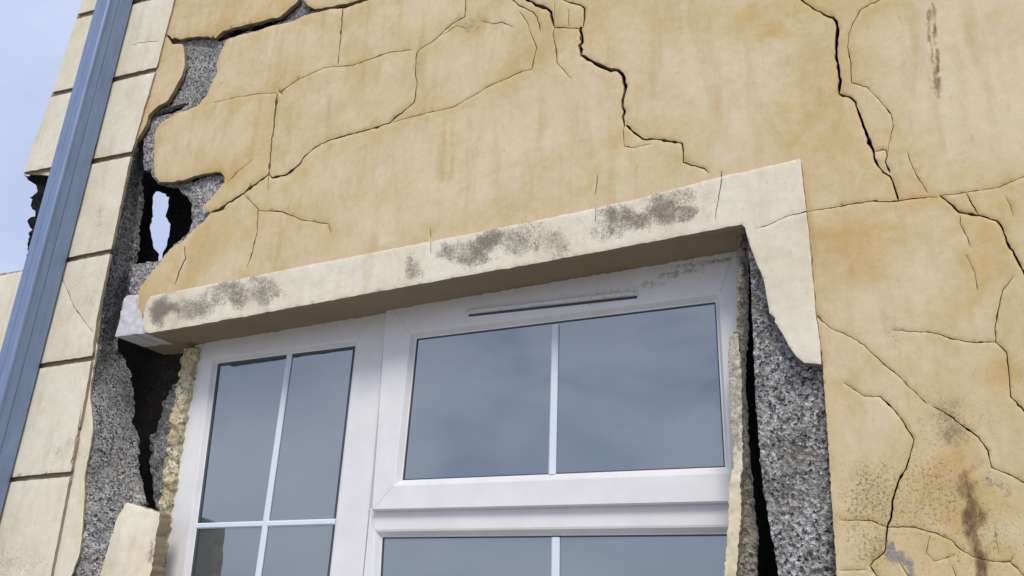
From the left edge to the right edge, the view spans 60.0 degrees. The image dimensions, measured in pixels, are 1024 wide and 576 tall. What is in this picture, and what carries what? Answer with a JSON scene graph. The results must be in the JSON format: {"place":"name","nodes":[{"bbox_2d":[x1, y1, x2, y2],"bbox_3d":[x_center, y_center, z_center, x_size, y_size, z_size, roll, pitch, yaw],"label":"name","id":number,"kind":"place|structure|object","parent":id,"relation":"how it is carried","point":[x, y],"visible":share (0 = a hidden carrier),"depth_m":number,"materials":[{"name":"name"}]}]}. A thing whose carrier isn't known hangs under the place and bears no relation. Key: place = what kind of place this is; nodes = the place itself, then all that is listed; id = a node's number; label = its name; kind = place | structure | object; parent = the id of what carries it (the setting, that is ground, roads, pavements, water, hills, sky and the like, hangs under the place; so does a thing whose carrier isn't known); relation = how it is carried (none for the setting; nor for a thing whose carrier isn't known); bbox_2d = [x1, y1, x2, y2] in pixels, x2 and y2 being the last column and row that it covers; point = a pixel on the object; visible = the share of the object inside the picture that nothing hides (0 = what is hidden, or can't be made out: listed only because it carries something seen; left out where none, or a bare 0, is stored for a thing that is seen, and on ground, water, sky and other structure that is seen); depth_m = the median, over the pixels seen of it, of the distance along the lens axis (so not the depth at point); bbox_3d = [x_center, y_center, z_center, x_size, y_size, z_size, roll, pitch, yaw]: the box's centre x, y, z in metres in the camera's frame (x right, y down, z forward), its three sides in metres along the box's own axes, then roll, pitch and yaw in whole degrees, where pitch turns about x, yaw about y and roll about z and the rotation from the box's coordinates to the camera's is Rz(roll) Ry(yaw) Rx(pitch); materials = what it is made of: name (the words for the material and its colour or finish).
{"place":"outdoors","nodes":[
{"label":"outdoors","id":0,"kind":"place"},
{"bbox_2d":[0,0,169,273],"label":"sky","id":1,"kind":"structure","parent":0,"point":[35,35],"materials":[{"name":"blue"}]},
{"bbox_2d":[0,0,1023,575],"bbox_3d":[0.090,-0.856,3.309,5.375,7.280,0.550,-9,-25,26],"label":"house","id":2,"kind":"structure","parent":0,"point":[578,288],"depth_m":2.77,"materials":[{"name":"beige paint"}]},
{"bbox_2d":[0,0,132,514],"bbox_3d":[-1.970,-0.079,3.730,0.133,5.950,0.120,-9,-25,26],"label":"downpipe","id":3,"kind":"object","parent":2,"relation":"attached to","point":[21,351],"visible":1,"depth_m":3.77,"materials":[{"name":"grey metal"}]},
{"bbox_2d":[165,251,738,575],"bbox_3d":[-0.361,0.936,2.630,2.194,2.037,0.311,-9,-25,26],"label":"window","id":4,"kind":"structure","parent":2,"relation":"in","point":[578,426],"depth_m":2.79,"materials":[{"name":"white plastic"}]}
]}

